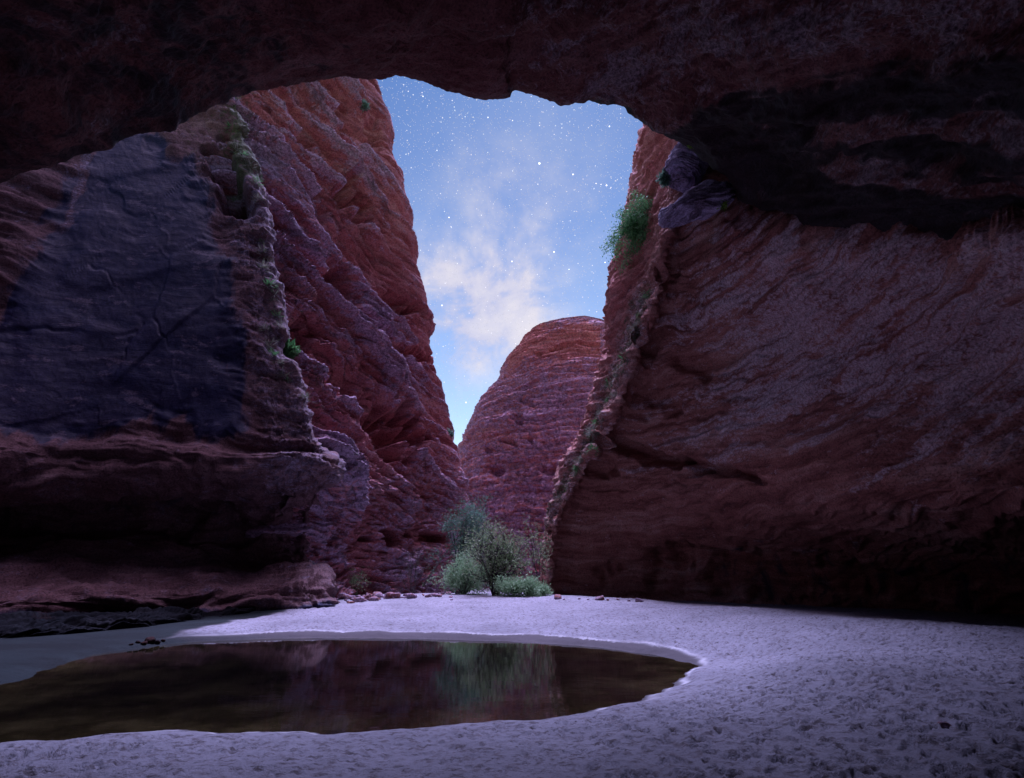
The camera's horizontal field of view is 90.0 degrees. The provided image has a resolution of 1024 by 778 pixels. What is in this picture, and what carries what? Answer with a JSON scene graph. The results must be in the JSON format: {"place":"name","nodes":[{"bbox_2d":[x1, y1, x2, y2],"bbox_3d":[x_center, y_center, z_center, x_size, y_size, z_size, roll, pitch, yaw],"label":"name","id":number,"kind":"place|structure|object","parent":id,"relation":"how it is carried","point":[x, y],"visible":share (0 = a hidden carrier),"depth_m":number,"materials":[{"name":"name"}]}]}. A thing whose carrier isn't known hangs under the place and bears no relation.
{"place":"outdoors","nodes":[
{"label":"outdoors","id":0,"kind":"place"},
{"bbox_2d":[0,638,698,742],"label":"water","id":1,"kind":"structure","parent":0,"point":[326,686],"depth_m":8.33,"materials":[{"name":"brown liquid"}]},
{"bbox_2d":[376,75,642,445],"label":"sky","id":2,"kind":"structure","parent":0,"point":[474,285],"materials":[{"name":"blue"}]},
{"bbox_2d":[380,77,635,430],"bbox_3d":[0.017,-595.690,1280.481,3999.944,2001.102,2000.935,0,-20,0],"label":"stars","id":3,"kind":"object","parent":2,"relation":"in","point":[502,212],"visible":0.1,"depth_m":1872.81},
{"bbox_2d":[0,0,1023,240],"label":"rock overhang","id":4,"kind":"object","parent":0,"point":[883,115],"visible":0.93,"depth_m":15.60,"materials":[{"name":"brown stone"}]},
{"bbox_2d":[0,588,1023,777],"bbox_3d":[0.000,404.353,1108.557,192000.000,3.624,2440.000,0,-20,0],"label":"sand","id":5,"kind":"structure","parent":0,"point":[781,691],"depth_m":5.61,"materials":[{"name":"beige sand"}]},
{"bbox_2d":[0,605,255,638],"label":"rock shelf","id":6,"kind":"object","parent":5,"relation":"on","point":[20,624],"visible":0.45,"depth_m":15.70,"materials":[{"name":"stone"}]},
{"bbox_2d":[145,636,155,643],"bbox_3d":[-9.344,6.507,13.225,0.306,0.179,0.222,-6,-11,42],"label":"stone","id":7,"kind":"object","parent":5,"relation":"on","point":[151,639],"visible":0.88,"depth_m":13.15,"materials":[{"name":"brown stone"}]},
{"bbox_2d":[0,97,346,613],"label":"rock wall","id":8,"kind":"structure","parent":5,"relation":"on","point":[161,446],"depth_m":25.27,"materials":[{"name":"brown stone"}]},
{"bbox_2d":[243,158,256,169],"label":"grass tuft","id":9,"kind":"object","parent":8,"relation":"on","point":[247,162],"visible":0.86,"depth_m":33.34,"materials":[{"name":"green plant"}]},
{"bbox_2d":[248,176,263,184],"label":"grass tuft","id":10,"kind":"object","parent":8,"relation":"on","point":[256,178],"visible":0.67,"depth_m":32.72,"materials":[{"name":"green plant"}]},
{"bbox_2d":[252,242,268,261],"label":"grass tuft","id":11,"kind":"object","parent":8,"relation":"on","point":[260,246],"visible":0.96,"depth_m":30.18,"materials":[{"name":"green plant"}]},
{"bbox_2d":[252,192,268,201],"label":"grass tuft","id":12,"kind":"object","parent":8,"relation":"on","point":[259,197],"visible":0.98,"depth_m":31.99,"materials":[{"name":"green plant"}]},
{"bbox_2d":[256,260,271,272],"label":"grass tuft","id":13,"kind":"object","parent":8,"relation":"on","point":[264,265],"visible":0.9,"depth_m":29.39,"materials":[{"name":"green plant"}]},
{"bbox_2d":[256,321,272,334],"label":"grass tuft","id":14,"kind":"object","parent":8,"relation":"on","point":[264,328],"visible":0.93,"depth_m":27.38,"materials":[{"name":"green plant"}]},
{"bbox_2d":[261,336,279,350],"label":"grass tuft","id":15,"kind":"object","parent":8,"relation":"on","point":[270,342],"visible":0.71,"depth_m":27.29,"materials":[{"name":"green plant"}]},
{"bbox_2d":[263,275,282,289],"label":"grass tuft","id":16,"kind":"object","parent":8,"relation":"on","point":[272,282],"visible":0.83,"depth_m":28.86,"materials":[{"name":"green plant"}]},
{"bbox_2d":[266,348,279,356],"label":"grass tuft","id":17,"kind":"object","parent":8,"relation":"on","point":[275,353],"visible":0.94,"depth_m":26.98,"materials":[{"name":"green plant"}]},
{"bbox_2d":[275,318,284,330],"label":"grass tuft","id":18,"kind":"object","parent":8,"relation":"on","point":[280,323],"visible":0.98,"depth_m":28.05,"materials":[{"name":"green plant"}]},
{"bbox_2d":[283,339,300,359],"bbox_3d":[-13.438,-2.330,30.864,1.447,1.476,1.474,0,-20,0],"label":"rock plant","id":19,"kind":"object","parent":8,"relation":"attached to","point":[289,349],"visible":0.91,"depth_m":30.68,"materials":[{"name":"green plant"}]},
{"bbox_2d":[300,391,313,402],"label":"grass tuft","id":20,"kind":"object","parent":8,"relation":"on","point":[307,396],"visible":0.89,"depth_m":26.99,"materials":[{"name":"green plant"}]},
{"bbox_2d":[204,76,470,597],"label":"rock wall","id":21,"kind":"structure","parent":5,"relation":"on","point":[360,316],"depth_m":42.66,"materials":[{"name":"brown stone"}]},
{"bbox_2d":[360,99,369,111],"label":"rock plant","id":22,"kind":"object","parent":21,"relation":"attached to","point":[365,104],"visible":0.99,"depth_m":59.53,"materials":[{"name":"green plant"}]},
{"bbox_2d":[422,549,448,586],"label":"dead branch","id":23,"kind":"object","parent":21,"relation":"on","point":[425,582],"visible":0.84,"depth_m":41.63,"materials":[{"name":"grey wood"}]},
{"bbox_2d":[447,427,454,437],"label":"rock plant","id":24,"kind":"object","parent":21,"relation":"attached to","point":[451,432],"visible":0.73,"depth_m":50.89,"materials":[{"name":"green plant"}]},
{"bbox_2d":[337,593,351,598],"bbox_3d":[-8.964,11.173,27.411,0.640,0.412,0.728,-18,-41,25],"label":"stone","id":25,"kind":"object","parent":5,"relation":"on","point":[343,596],"visible":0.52,"depth_m":27.21,"materials":[{"name":"stone"}]},
{"bbox_2d":[352,596,364,601],"bbox_3d":[-7.396,10.199,24.642,0.589,0.356,0.477,-1,-26,-27],"label":"stone","id":26,"kind":"object","parent":5,"relation":"on","point":[358,599],"visible":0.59,"depth_m":24.49,"materials":[{"name":"brown stone"}]},
{"bbox_2d":[346,567,371,593],"bbox_3d":[-10.026,12.006,32.090,2.939,2.260,2.809,0,-20,0],"label":"shrub","id":27,"kind":"object","parent":5,"relation":"on","point":[355,580],"visible":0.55,"depth_m":32.00,"materials":[{"name":"green plant"}]},
{"bbox_2d":[368,596,378,600],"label":"stone","id":28,"kind":"object","parent":5,"relation":"on","point":[374,598],"visible":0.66,"depth_m":25.33,"materials":[{"name":"stone"}]},
{"bbox_2d":[372,592,382,597],"bbox_3d":[-7.447,11.492,28.446,0.593,0.405,0.644,28,-15,-24],"label":"stone","id":29,"kind":"object","parent":5,"relation":"on","point":[379,594],"visible":0.62,"depth_m":28.29,"materials":[{"name":"beige stone"}]},
{"bbox_2d":[385,592,400,598],"bbox_3d":[-6.329,11.049,27.237,0.799,0.439,0.539,-1,-27,-5],"label":"stone","id":30,"kind":"object","parent":5,"relation":"on","point":[390,595],"visible":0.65,"depth_m":27.05,"materials":[{"name":"stone"}]},
{"bbox_2d":[391,545,428,592],"bbox_3d":[-6.974,12.612,35.727,2.911,3.272,2.506,0,-20,0],"label":"sapling","id":31,"kind":"object","parent":5,"relation":"on","point":[410,581],"visible":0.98,"depth_m":35.75,"materials":[{"name":"green plant"}]},
{"bbox_2d":[406,593,416,598],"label":"stone","id":32,"kind":"object","parent":5,"relation":"on","point":[410,596],"visible":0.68,"depth_m":26.74,"materials":[{"name":"stone"}]},
{"bbox_2d":[417,586,425,591],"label":"stone","id":33,"kind":"object","parent":5,"relation":"on","point":[420,588],"visible":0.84,"depth_m":40.38,"materials":[{"name":"brown stone"}]},
{"bbox_2d":[432,593,441,596],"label":"stone","id":34,"kind":"object","parent":5,"relation":"on","point":[435,595],"visible":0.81,"depth_m":27.75,"materials":[{"name":"brown stone"}]},
{"bbox_2d":[422,543,489,594],"bbox_3d":[-2.932,11.164,31.724,4.252,3.236,3.565,-15,-25,35],"label":"shrub","id":35,"kind":"object","parent":5,"relation":"on","point":[460,580],"visible":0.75,"depth_m":30.92,"materials":[{"name":"green plant"}]},
{"bbox_2d":[421,492,496,592],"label":"desert tree","id":36,"kind":"object","parent":5,"relation":"on","point":[466,524],"visible":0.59,"depth_m":40.44,"materials":[{"name":"green plant"}]},
{"bbox_2d":[453,513,536,595],"bbox_3d":[-1.047,9.655,29.999,5.161,4.841,4.988,0,-20,0],"label":"desert tree","id":37,"kind":"object","parent":5,"relation":"on","point":[501,559],"visible":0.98,"depth_m":29.54,"materials":[{"name":"green plant"}]},
{"bbox_2d":[490,574,526,596],"bbox_3d":[-0.257,10.590,27.722,2.467,1.480,2.176,-9,-22,24],"label":"shrub","id":38,"kind":"object","parent":5,"relation":"on","point":[501,587],"visible":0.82,"depth_m":27.25,"materials":[{"name":"green plant"}]},
{"bbox_2d":[503,571,546,596],"bbox_3d":[0.642,10.527,27.493,2.430,1.464,2.277,0,-20,0],"label":"shrub","id":39,"kind":"object","parent":5,"relation":"on","point":[529,587],"visible":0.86,"depth_m":27.03,"materials":[{"name":"green plant"}]},
{"bbox_2d":[458,316,604,587],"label":"rock dome","id":40,"kind":"object","parent":5,"relation":"on","point":[519,435],"visible":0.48,"depth_m":70.56,"materials":[{"name":"brown stone"}]},
{"bbox_2d":[517,515,552,582],"bbox_3d":[1.372,10.256,31.195,2.580,5.289,2.039,12,-23,-30],"label":"sapling","id":41,"kind":"object","parent":5,"relation":"on","point":[540,554],"visible":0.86,"depth_m":31.23,"materials":[{"name":"green plant"}]},
{"bbox_2d":[524,579,553,596],"bbox_3d":[1.389,10.887,28.165,1.851,1.246,1.667,0,-20,0],"label":"shrub","id":42,"kind":"object","parent":5,"relation":"on","point":[544,587],"visible":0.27,"depth_m":27.87,"materials":[{"name":"green plant"}]},
{"bbox_2d":[554,594,561,599],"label":"stone","id":43,"kind":"object","parent":5,"relation":"on","point":[557,596],"visible":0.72,"depth_m":24.72,"materials":[{"name":"brown stone"}]},
{"bbox_2d":[595,595,603,600],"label":"stone","id":44,"kind":"object","parent":5,"relation":"on","point":[601,598],"visible":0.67,"depth_m":23.67,"materials":[{"name":"brown stone"}]},
{"bbox_2d":[538,124,1023,614],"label":"rock wall","id":45,"kind":"structure","parent":5,"relation":"on","point":[795,411],"depth_m":25.04,"materials":[{"name":"brown stone"}]},
{"bbox_2d":[584,427,599,442],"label":"grass tuft","id":46,"kind":"object","parent":45,"relation":"on","point":[589,435],"visible":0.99,"depth_m":33.64,"materials":[{"name":"green plant"}]},
{"bbox_2d":[587,442,599,455],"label":"grass tuft","id":47,"kind":"object","parent":45,"relation":"on","point":[590,447],"visible":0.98,"depth_m":33.30,"materials":[{"name":"green plant"}]},
{"bbox_2d":[610,369,617,382],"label":"grass tuft","id":48,"kind":"object","parent":45,"relation":"on","point":[615,376],"visible":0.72,"depth_m":32.55,"materials":[{"name":"green plant"}]},
{"bbox_2d":[617,355,634,374],"bbox_3d":[6.935,-1.241,31.407,1.180,1.523,1.520,5,-21,-13],"label":"grass tuft","id":49,"kind":"object","parent":45,"relation":"on","point":[624,365],"visible":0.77,"depth_m":31.31,"materials":[{"name":"green plant"}]},
{"bbox_2d":[599,186,653,274],"bbox_3d":[8.355,-11.123,35.574,4.936,5.892,5.942,-5,-21,14],"label":"hanging bush","id":50,"kind":"object","parent":45,"relation":"hanging from","point":[634,225],"visible":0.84,"depth_m":35.50,"materials":[{"name":"green plant"}]},
{"bbox_2d":[627,298,636,310],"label":"grass tuft","id":51,"kind":"object","parent":45,"relation":"attached to","point":[631,303],"visible":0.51,"depth_m":35.00,"materials":[{"name":"green plant"}]},
{"bbox_2d":[629,321,640,340],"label":"grass tuft","id":52,"kind":"object","parent":45,"relation":"on","point":[632,329],"visible":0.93,"depth_m":31.24,"materials":[{"name":"green plant"}]},
{"bbox_2d":[642,288,652,298],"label":"grass tuft","id":53,"kind":"object","parent":45,"relation":"on","point":[643,296],"visible":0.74,"depth_m":31.49,"materials":[{"name":"green plant"}]},
{"bbox_2d":[663,142,709,192],"bbox_3d":[9.352,-12.038,27.287,2.483,2.773,2.488,0,-20,0],"label":"banded rock","id":54,"kind":"object","parent":45,"relation":"attached to","point":[685,168],"visible":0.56,"depth_m":26.54,"materials":[{"name":"grey stone"}]},
{"bbox_2d":[655,169,671,188],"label":"rock plant","id":55,"kind":"object","parent":54,"relation":"attached to","point":[663,179],"visible":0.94,"depth_m":27.44,"materials":[{"name":"green plant"}]},
{"bbox_2d":[658,179,735,228],"bbox_3d":[9.367,-9.446,26.123,3.881,2.728,3.038,0,-20,0],"label":"banded rock","id":56,"kind":"object","parent":45,"relation":"attached to","point":[702,200],"visible":0.99,"depth_m":24.97,"materials":[{"name":"grey stone"}]},
{"bbox_2d":[716,200,728,211],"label":"rock plant","id":57,"kind":"object","parent":56,"relation":"attached to","point":[724,205],"visible":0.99,"depth_m":25.02,"materials":[{"name":"green plant"}]},
{"bbox_2d":[937,721,951,728],"bbox_3d":[3.827,2.979,4.531,0.110,0.062,0.086,13,-33,0],"label":"stone","id":58,"kind":"object","parent":5,"relation":"on","point":[944,725],"visible":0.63,"depth_m":4.50,"materials":[{"name":"stone"}]}
]}

